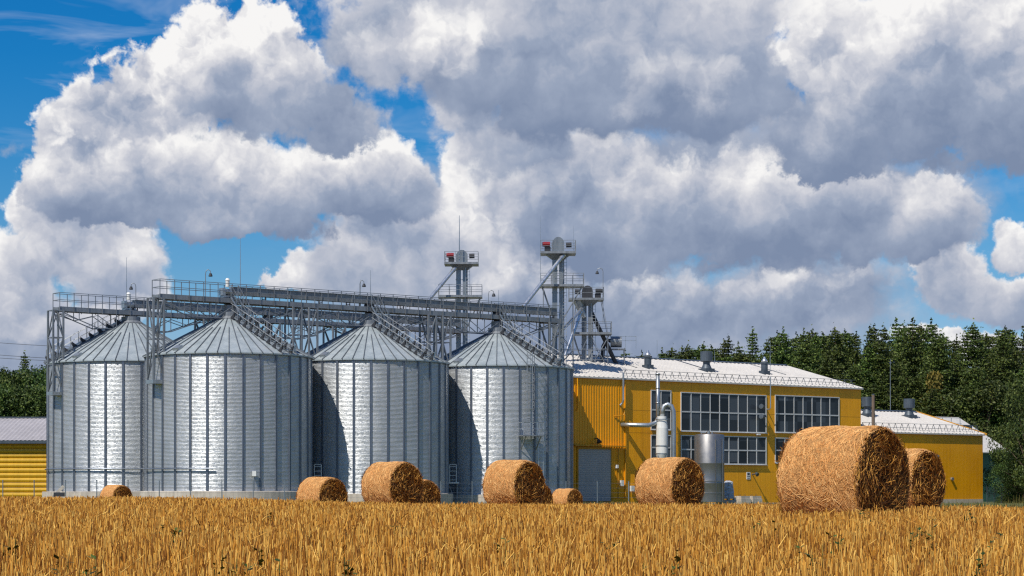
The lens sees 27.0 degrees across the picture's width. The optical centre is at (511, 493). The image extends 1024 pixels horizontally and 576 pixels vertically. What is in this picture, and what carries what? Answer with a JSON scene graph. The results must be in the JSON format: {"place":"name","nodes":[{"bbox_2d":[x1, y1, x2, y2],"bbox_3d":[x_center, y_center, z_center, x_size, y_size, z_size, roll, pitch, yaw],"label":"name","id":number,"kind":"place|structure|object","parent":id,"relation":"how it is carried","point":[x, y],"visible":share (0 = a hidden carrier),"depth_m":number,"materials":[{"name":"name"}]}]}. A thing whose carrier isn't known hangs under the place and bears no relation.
{"place":"outdoors","nodes":[
{"label":"outdoors","id":0,"kind":"place"},
{"bbox_2d":[0,0,1023,371],"label":"sky","id":1,"kind":"structure","parent":0,"point":[730,167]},
{"bbox_2d":[10,502,1022,573],"bbox_3d":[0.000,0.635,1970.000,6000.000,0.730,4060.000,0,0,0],"label":"ground","id":2,"kind":"structure","parent":0,"point":[1008,504],"depth_m":194.15,"materials":[{"name":"soil"}]},
{"bbox_2d":[0,393,11,416],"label":"broadleaf tree","id":3,"kind":"object","parent":2,"relation":"on","point":[2,412],"visible":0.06,"depth_m":255.83,"materials":[{"name":"green plant"}]},
{"bbox_2d":[0,369,15,396],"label":"broadleaf tree","id":4,"kind":"object","parent":2,"relation":"on","point":[6,374],"visible":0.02,"depth_m":269.09,"materials":[{"name":"green plant"}]},
{"bbox_2d":[0,383,28,416],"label":"broadleaf tree","id":5,"kind":"object","parent":2,"relation":"on","point":[5,389],"visible":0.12,"depth_m":255.89,"materials":[{"name":"green plant"}]},
{"bbox_2d":[0,385,38,416],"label":"broadleaf tree","id":6,"kind":"object","parent":2,"relation":"on","point":[26,386],"visible":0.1,"depth_m":256.68,"materials":[{"name":"green plant"}]},
{"bbox_2d":[0,368,41,400],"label":"broadleaf tree","id":7,"kind":"object","parent":2,"relation":"on","point":[19,377],"visible":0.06,"depth_m":268.40,"materials":[{"name":"green plant"}]},
{"bbox_2d":[0,417,46,496],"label":"yellow shed","id":8,"kind":"structure","parent":2,"relation":"on","point":[22,453],"depth_m":191.99,"materials":[{"name":"metal"}]},
{"bbox_2d":[3,387,45,416],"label":"broadleaf tree","id":9,"kind":"object","parent":2,"relation":"on","point":[19,395],"visible":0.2,"depth_m":255.79,"materials":[{"name":"green plant"}]},
{"bbox_2d":[18,350,30,372],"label":"spruce tree","id":10,"kind":"object","parent":2,"relation":"on","point":[26,361],"visible":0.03,"depth_m":281.50,"materials":[{"name":"green plant"}]},
{"bbox_2d":[12,384,45,416],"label":"broadleaf tree","id":11,"kind":"object","parent":2,"relation":"on","point":[42,390],"visible":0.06,"depth_m":255.27,"materials":[{"name":"green plant"}]},
{"bbox_2d":[17,392,45,416],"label":"broadleaf tree","id":12,"kind":"object","parent":2,"relation":"on","point":[42,396],"visible":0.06,"depth_m":255.46,"materials":[{"name":"green plant"}]},
{"bbox_2d":[19,367,45,389],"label":"broadleaf tree","id":13,"kind":"object","parent":2,"relation":"on","point":[42,377],"visible":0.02,"depth_m":267.90,"materials":[{"name":"green plant"}]},
{"bbox_2d":[52,485,64,496],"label":"gravity outlet","id":14,"kind":"object","parent":2,"relation":"on","point":[58,493],"visible":0.75,"depth_m":171.75,"materials":[{"name":"metal"}]},
{"bbox_2d":[42,308,172,497],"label":"grain silo","id":15,"kind":"object","parent":2,"relation":"on","point":[94,421],"visible":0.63,"depth_m":174.16,"materials":[{"name":"metal"}]},
{"bbox_2d":[100,485,132,497],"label":"round bale","id":16,"kind":"object","parent":2,"relation":"on","point":[115,490],"visible":0.48,"depth_m":120.94,"materials":[{"name":"plant"}]},
{"bbox_2d":[140,303,314,499],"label":"grain silo","id":17,"kind":"object","parent":2,"relation":"on","point":[228,402],"visible":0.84,"depth_m":165.38,"materials":[{"name":"metal"}]},
{"bbox_2d":[46,292,464,395],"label":"conveyor gantry","id":18,"kind":"object","parent":2,"relation":"on","point":[130,307],"visible":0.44,"depth_m":183.27,"materials":[{"name":"metal"}]},
{"bbox_2d":[0,480,628,502],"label":"wire fence","id":19,"kind":"object","parent":2,"relation":"on","point":[2,482],"visible":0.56,"depth_m":150.65,"materials":[{"name":"metal"}]},
{"bbox_2d":[295,477,347,502],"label":"round bale","id":20,"kind":"object","parent":2,"relation":"on","point":[323,488],"visible":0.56,"depth_m":75.94,"materials":[{"name":"plant"}]},
{"bbox_2d":[146,279,560,383],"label":"conveyor gantry","id":21,"kind":"object","parent":2,"relation":"on","point":[226,296],"visible":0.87,"depth_m":177.40,"materials":[{"name":"metal"}]},
{"bbox_2d":[306,313,452,503],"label":"grain silo","id":22,"kind":"object","parent":2,"relation":"on","point":[380,393],"visible":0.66,"depth_m":173.26,"materials":[{"name":"metal"}]},
{"bbox_2d":[360,461,423,503],"bbox_3d":[-3.618,-0.220,64.394,1.400,1.507,1.558,0,0,42],"label":"round bale","id":23,"kind":"object","parent":2,"relation":"on","point":[398,481],"visible":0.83,"depth_m":63.92,"materials":[{"name":"plant"}]},
{"bbox_2d":[420,479,440,504],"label":"round bale","id":24,"kind":"object","parent":2,"relation":"on","point":[431,492],"visible":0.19,"depth_m":80.06,"materials":[{"name":"plant"}]},
{"bbox_2d":[449,464,458,501],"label":"access steps","id":25,"kind":"structure","parent":2,"relation":"on","point":[456,482],"depth_m":179.97,"materials":[{"name":"white paint"}]},
{"bbox_2d":[428,250,481,348],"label":"bucket elevator","id":26,"kind":"object","parent":2,"relation":"on","point":[463,264],"visible":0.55,"depth_m":201.06,"materials":[{"name":"metal"}]},
{"bbox_2d":[1,502,1003,575],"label":"weeds","id":27,"kind":"object","parent":2,"relation":"on","point":[261,560],"visible":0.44,"depth_m":11.41,"materials":[{"name":"green plant"}]},
{"bbox_2d":[440,319,574,503],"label":"grain silo","id":28,"kind":"object","parent":2,"relation":"on","point":[510,397],"visible":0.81,"depth_m":181.27,"materials":[{"name":"metal"}]},
{"bbox_2d":[0,494,1023,575],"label":"stubble","id":29,"kind":"object","parent":2,"relation":"on","point":[116,536],"visible":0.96,"depth_m":15.31,"materials":[{"name":"plant"}]},
{"bbox_2d":[481,460,545,503],"bbox_3d":[0.045,-0.219,61.343,1.348,1.511,1.542,0,0,39],"label":"round bale","id":30,"kind":"object","parent":2,"relation":"on","point":[513,481],"visible":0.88,"depth_m":60.89,"materials":[{"name":"plant"}]},
{"bbox_2d":[541,485,552,504],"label":"round bale","id":31,"kind":"object","parent":2,"relation":"on","point":[548,497],"visible":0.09,"depth_m":92.23,"materials":[{"name":"plant"}]},
{"bbox_2d":[522,237,583,372],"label":"bucket elevator","id":32,"kind":"object","parent":2,"relation":"on","point":[557,255],"visible":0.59,"depth_m":193.10,"materials":[{"name":"metal"}]},
{"bbox_2d":[552,488,582,504],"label":"round bale","id":33,"kind":"object","parent":2,"relation":"on","point":[567,495],"visible":0.55,"depth_m":121.90,"materials":[{"name":"plant"}]},
{"bbox_2d":[621,373,675,457],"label":"dust cyclone","id":34,"kind":"object","parent":2,"relation":"on","point":[661,424],"visible":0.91,"depth_m":194.23,"materials":[{"name":"white paint"}]},
{"bbox_2d":[633,457,704,504],"bbox_3d":[4.162,-0.211,56.394,1.400,1.507,1.558,0,0,42],"label":"round bale","id":35,"kind":"object","parent":2,"relation":"on","point":[673,480],"visible":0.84,"depth_m":55.92,"materials":[{"name":"plant"}]},
{"bbox_2d":[677,340,698,359],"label":"conifer tree","id":36,"kind":"object","parent":2,"relation":"on","point":[686,354],"visible":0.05,"depth_m":300.48,"materials":[{"name":"green plant"}]},
{"bbox_2d":[551,350,862,503],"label":"yellow hall","id":37,"kind":"structure","parent":2,"relation":"on","point":[755,414],"depth_m":201.76,"materials":[{"name":"metal"}]},
{"bbox_2d":[557,285,617,364],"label":"bucket elevator","id":38,"kind":"object","parent":37,"relation":"on","point":[585,301],"visible":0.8,"depth_m":201.66,"materials":[{"name":"metal"}]},
{"bbox_2d":[577,447,611,500],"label":"roller door","id":39,"kind":"structure","parent":37,"relation":"in","point":[586,473],"depth_m":192.38,"materials":[{"name":"metal"}]},
{"bbox_2d":[600,336,635,364],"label":"aspirator","id":40,"kind":"object","parent":37,"relation":"on","point":[614,341],"visible":0.89,"depth_m":203.00,"materials":[{"name":"metal"}]},
{"bbox_2d":[651,390,670,430],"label":"window","id":41,"kind":"structure","parent":37,"relation":"in","point":[665,395],"depth_m":197.43,"materials":[{"name":"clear glass"}]},
{"bbox_2d":[651,435,670,457],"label":"window","id":42,"kind":"structure","parent":37,"relation":"in","point":[653,437],"depth_m":196.80,"materials":[{"name":"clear glass"}]},
{"bbox_2d":[681,435,766,464],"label":"window","id":43,"kind":"structure","parent":37,"relation":"in","point":[738,450],"depth_m":203.27,"materials":[{"name":"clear glass"}]},
{"bbox_2d":[681,392,767,433],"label":"window","id":44,"kind":"structure","parent":37,"relation":"in","point":[700,412],"depth_m":201.91,"materials":[{"name":"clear glass"}]},
{"bbox_2d":[775,437,789,463],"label":"window","id":45,"kind":"structure","parent":37,"relation":"in","point":[779,443],"depth_m":206.34,"materials":[{"name":"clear glass"}]},
{"bbox_2d":[775,395,839,432],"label":"window","id":46,"kind":"structure","parent":37,"relation":"in","point":[792,412],"depth_m":208.47,"materials":[{"name":"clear glass"}]},
{"bbox_2d":[694,431,724,503],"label":"steel tank","id":47,"kind":"object","parent":2,"relation":"on","point":[708,452],"visible":0.73,"depth_m":190.94,"materials":[{"name":"silver metal"}]},
{"bbox_2d":[720,334,735,356],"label":"conifer tree","id":48,"kind":"object","parent":2,"relation":"on","point":[727,346],"visible":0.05,"depth_m":301.89,"materials":[{"name":"green plant"}]},
{"bbox_2d":[721,481,735,503],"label":"wrapped pallet","id":49,"kind":"object","parent":2,"relation":"on","point":[728,491],"visible":0.77,"depth_m":195.97,"materials":[{"name":"plastic"}]},
{"bbox_2d":[725,350,759,362],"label":"young tree","id":50,"kind":"object","parent":2,"relation":"on","point":[740,357],"visible":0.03,"depth_m":287.21,"materials":[{"name":"green plant"}]},
{"bbox_2d":[735,495,750,503],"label":"concrete block","id":51,"kind":"object","parent":2,"relation":"on","point":[743,499],"depth_m":199.04,"materials":[{"name":"concrete"}]},
{"bbox_2d":[743,326,761,360],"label":"conifer tree","id":52,"kind":"object","parent":2,"relation":"on","point":[753,343],"visible":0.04,"depth_m":307.32,"materials":[{"name":"green plant"}]},
{"bbox_2d":[757,330,790,362],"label":"conifer tree","id":53,"kind":"object","parent":2,"relation":"on","point":[769,348],"visible":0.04,"depth_m":311.83,"materials":[{"name":"green plant"}]},
{"bbox_2d":[773,326,796,367],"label":"tree","id":54,"kind":"object","parent":2,"relation":"on","point":[785,356],"visible":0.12,"depth_m":302.24,"materials":[{"name":"green plant"}]},
{"bbox_2d":[791,328,809,363],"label":"conifer tree","id":55,"kind":"object","parent":2,"relation":"on","point":[800,339],"depth_m":307.21,"materials":[{"name":"green plant"}]},
{"bbox_2d":[788,336,824,374],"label":"conifer tree","id":56,"kind":"object","parent":2,"relation":"on","point":[805,351],"visible":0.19,"depth_m":273.06,"materials":[{"name":"green plant"}]},
{"bbox_2d":[807,333,824,374],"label":"conifer tree","id":57,"kind":"object","parent":2,"relation":"on","point":[815,339],"visible":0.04,"depth_m":279.17,"materials":[{"name":"green plant"}]},
{"bbox_2d":[807,331,845,376],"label":"conifer tree","id":58,"kind":"object","parent":2,"relation":"on","point":[822,339],"visible":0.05,"depth_m":311.85,"materials":[{"name":"green plant"}]},
{"bbox_2d":[817,349,844,381],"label":"conifer tree","id":59,"kind":"object","parent":2,"relation":"on","point":[827,370],"visible":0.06,"depth_m":271.63,"materials":[{"name":"green plant"}]},
{"bbox_2d":[821,322,854,381],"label":"conifer tree","id":60,"kind":"object","parent":2,"relation":"on","point":[837,352],"visible":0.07,"depth_m":303.86,"materials":[{"name":"green plant"}]},
{"bbox_2d":[834,361,846,381],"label":"conifer tree","id":61,"kind":"object","parent":2,"relation":"on","point":[840,372],"visible":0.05,"depth_m":281.40,"materials":[{"name":"green plant"}]},
{"bbox_2d":[774,425,912,516],"bbox_3d":[4.601,-0.195,29.600,1.438,1.505,1.554,0,0,41],"label":"round bale","id":62,"kind":"object","parent":2,"relation":"on","point":[841,468],"visible":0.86,"depth_m":29.11,"materials":[{"name":"plant"}]},
{"bbox_2d":[833,328,864,373],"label":"conifer tree","id":63,"kind":"object","parent":2,"relation":"on","point":[848,338],"visible":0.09,"depth_m":317.01,"materials":[{"name":"green plant"}]},
{"bbox_2d":[846,331,863,376],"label":"conifer tree","id":64,"kind":"object","parent":2,"relation":"on","point":[855,343],"visible":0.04,"depth_m":308.32,"materials":[{"name":"green plant"}]},
{"bbox_2d":[843,364,871,396],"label":"conifer tree","id":65,"kind":"object","parent":2,"relation":"on","point":[849,377],"visible":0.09,"depth_m":284.57,"materials":[{"name":"green plant"}]},
{"bbox_2d":[860,325,878,366],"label":"conifer tree","id":66,"kind":"object","parent":2,"relation":"on","point":[871,337],"visible":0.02,"depth_m":299.62,"materials":[{"name":"green plant"}]},
{"bbox_2d":[856,341,883,404],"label":"conifer tree","id":67,"kind":"object","parent":2,"relation":"on","point":[866,364],"visible":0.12,"depth_m":288.04,"materials":[{"name":"green plant"}]},
{"bbox_2d":[872,394,874,424],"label":"utility pole","id":68,"kind":"object","parent":2,"relation":"on","point":[873,409],"visible":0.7,"depth_m":149.91,"materials":[{"name":"brown wood"}]},
{"bbox_2d":[863,374,897,409],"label":"young tree","id":69,"kind":"object","parent":2,"relation":"on","point":[879,397],"visible":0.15,"depth_m":280.90,"materials":[{"name":"green plant"}]},
{"bbox_2d":[855,339,910,405],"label":"conifer tree","id":70,"kind":"object","parent":2,"relation":"on","point":[879,357],"visible":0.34,"depth_m":288.34,"materials":[{"name":"green plant"}]},
{"bbox_2d":[875,322,899,375],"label":"conifer tree","id":71,"kind":"object","parent":2,"relation":"on","point":[883,335],"visible":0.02,"depth_m":304.51,"materials":[{"name":"green plant"}]},
{"bbox_2d":[881,383,905,410],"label":"young tree","id":72,"kind":"object","parent":2,"relation":"on","point":[894,389],"visible":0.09,"depth_m":280.76,"materials":[{"name":"green plant"}]},
{"bbox_2d":[886,317,903,362],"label":"conifer tree","id":73,"kind":"object","parent":2,"relation":"on","point":[894,328],"visible":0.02,"depth_m":319.26,"materials":[{"name":"green plant"}]},
{"bbox_2d":[889,320,920,380],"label":"conifer tree","id":74,"kind":"object","parent":2,"relation":"on","point":[901,336],"visible":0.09,"depth_m":309.55,"materials":[{"name":"green plant"}]},
{"bbox_2d":[896,363,917,410],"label":"conifer tree","id":75,"kind":"object","parent":2,"relation":"on","point":[905,377],"visible":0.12,"depth_m":285.21,"materials":[{"name":"green plant"}]},
{"bbox_2d":[894,317,927,393],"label":"conifer tree","id":76,"kind":"object","parent":2,"relation":"on","point":[915,358],"visible":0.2,"depth_m":299.93,"materials":[{"name":"green plant"}]},
{"bbox_2d":[903,372,926,407],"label":"conifer tree","id":77,"kind":"object","parent":2,"relation":"on","point":[918,389],"visible":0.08,"depth_m":285.19,"materials":[{"name":"green plant"}]},
{"bbox_2d":[861,397,986,502],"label":"yellow hall","id":78,"kind":"structure","parent":2,"relation":"on","point":[958,448],"depth_m":222.40,"materials":[{"name":"metal"}]},
{"bbox_2d":[908,324,940,361],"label":"conifer tree","id":79,"kind":"object","parent":2,"relation":"on","point":[921,330],"visible":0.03,"depth_m":314.23,"materials":[{"name":"green plant"}]},
{"bbox_2d":[905,448,946,508],"bbox_3d":[8.531,-0.230,46.366,1.348,1.511,1.542,0,0,42],"label":"round bale","id":80,"kind":"object","parent":2,"relation":"on","point":[928,479],"visible":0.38,"depth_m":45.92},
{"bbox_2d":[918,384,947,416],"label":"young tree","id":81,"kind":"object","parent":2,"relation":"on","point":[933,411],"visible":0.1,"depth_m":280.02,"materials":[{"name":"green plant"}]},
{"bbox_2d":[914,318,951,386],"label":"conifer tree","id":82,"kind":"object","parent":2,"relation":"on","point":[931,331],"visible":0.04,"depth_m":305.72,"materials":[{"name":"green plant"}]},
{"bbox_2d":[918,370,952,416],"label":"birch tree","id":83,"kind":"object","parent":2,"relation":"on","point":[931,381],"visible":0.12,"depth_m":283.96,"materials":[{"name":"green plant"}]},
{"bbox_2d":[912,330,962,416],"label":"conifer tree","id":84,"kind":"object","parent":2,"relation":"on","point":[942,360],"visible":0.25,"depth_m":286.01,"materials":[{"name":"green plant"}]},
{"bbox_2d":[918,390,980,422],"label":"young tree","id":85,"kind":"object","parent":2,"relation":"on","point":[948,399],"visible":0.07,"depth_m":281.25,"materials":[{"name":"green plant"}]},
{"bbox_2d":[946,334,961,379],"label":"conifer tree","id":86,"kind":"object","parent":2,"relation":"on","point":[956,342],"visible":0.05,"depth_m":310.38,"materials":[{"name":"green plant"}]},
{"bbox_2d":[945,350,966,400],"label":"conifer tree","id":87,"kind":"object","parent":2,"relation":"on","point":[957,377],"visible":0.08,"depth_m":288.99,"materials":[{"name":"green plant"}]},
{"bbox_2d":[945,318,993,380],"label":"conifer tree","id":88,"kind":"object","parent":2,"relation":"on","point":[973,355],"visible":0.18,"depth_m":301.30,"materials":[{"name":"green plant"}]},
{"bbox_2d":[952,379,991,427],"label":"young tree","id":89,"kind":"object","parent":2,"relation":"on","point":[973,386],"visible":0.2,"depth_m":281.13,"materials":[{"name":"green plant"}]},
{"bbox_2d":[937,417,1008,501],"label":"hall","id":90,"kind":"structure","parent":2,"relation":"on","point":[959,421],"depth_m":257.12,"materials":[{"name":"metal"}]},
{"bbox_2d":[955,362,997,429],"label":"conifer tree","id":91,"kind":"object","parent":2,"relation":"on","point":[971,376],"visible":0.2,"depth_m":283.85,"materials":[{"name":"green plant"}]},
{"bbox_2d":[942,380,1023,479],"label":"young tree","id":92,"kind":"object","parent":2,"relation":"on","point":[990,397],"visible":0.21,"depth_m":278.96,"materials":[{"name":"green plant"}]},
{"bbox_2d":[971,333,1004,377],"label":"conifer tree","id":93,"kind":"object","parent":2,"relation":"on","point":[988,340],"visible":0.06,"depth_m":315.27,"materials":[{"name":"green plant"}]},
{"bbox_2d":[979,360,1000,407],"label":"conifer tree","id":94,"kind":"object","parent":2,"relation":"on","point":[987,366],"visible":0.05,"depth_m":291.56,"materials":[{"name":"green plant"}]},
{"bbox_2d":[980,402,1011,440],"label":"young tree","id":95,"kind":"object","parent":2,"relation":"on","point":[994,418],"visible":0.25,"depth_m":280.30,"materials":[{"name":"green plant"}]},
{"bbox_2d":[983,447,1016,502],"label":"leafy bush","id":96,"kind":"object","parent":2,"relation":"on","point":[996,462],"visible":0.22,"depth_m":225.78,"materials":[{"name":"green plant"}]},
{"bbox_2d":[985,331,1017,400],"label":"conifer tree","id":97,"kind":"object","parent":2,"relation":"on","point":[1000,371],"visible":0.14,"depth_m":292.45,"materials":[{"name":"green plant"}]},
{"bbox_2d":[985,440,1023,502],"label":"leafy bush","id":98,"kind":"object","parent":2,"relation":"on","point":[1001,471],"visible":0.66,"depth_m":218.59,"materials":[{"name":"green plant"}]},
{"bbox_2d":[986,377,1023,493],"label":"broadleaf tree","id":99,"kind":"object","parent":2,"relation":"on","point":[1017,474],"visible":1,"depth_m":214.35,"materials":[{"name":"green plant"}]},
{"bbox_2d":[987,486,1022,502],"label":"fence","id":100,"kind":"object","parent":2,"relation":"on","point":[996,498],"visible":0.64,"depth_m":219.66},
{"bbox_2d":[991,325,1022,368],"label":"conifer tree","id":101,"kind":"object","parent":2,"relation":"on","point":[1007,332],"visible":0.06,"depth_m":320.29,"materials":[{"name":"green plant"}]},
{"bbox_2d":[992,374,1023,493],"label":"young tree","id":102,"kind":"object","parent":2,"relation":"on","point":[1011,378],"visible":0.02,"depth_m":282.50,"materials":[{"name":"green plant"}]},
{"bbox_2d":[998,440,1023,494],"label":"leafy bush","id":103,"kind":"object","parent":2,"relation":"on","point":[1021,454],"visible":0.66,"depth_m":215.68,"materials":[{"name":"green plant"}]},
{"bbox_2d":[1001,418,1023,495],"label":"broadleaf tree","id":104,"kind":"object","parent":2,"relation":"on","point":[1011,446],"visible":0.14,"depth_m":221.89,"materials":[{"name":"green plant"}]},
{"bbox_2d":[1003,331,1023,368],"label":"conifer tree","id":105,"kind":"object","parent":2,"relation":"on","point":[1013,337],"visible":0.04,"depth_m":312.01,"materials":[{"name":"green plant"}]},
{"bbox_2d":[1006,345,1023,376],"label":"conifer tree","id":106,"kind":"object","parent":2,"relation":"on","point":[1015,356],"visible":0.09,"depth_m":295.55,"materials":[{"name":"green plant"}]},
{"bbox_2d":[1014,326,1023,373],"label":"conifer tree","id":107,"kind":"object","parent":2,"relation":"on","point":[1022,349],"visible":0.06,"depth_m":302.50,"materials":[{"name":"green plant"}]},
{"bbox_2d":[353,495,1023,507],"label":"verge grass","id":108,"kind":"structure","parent":0,"point":[979,503],"depth_m":139.90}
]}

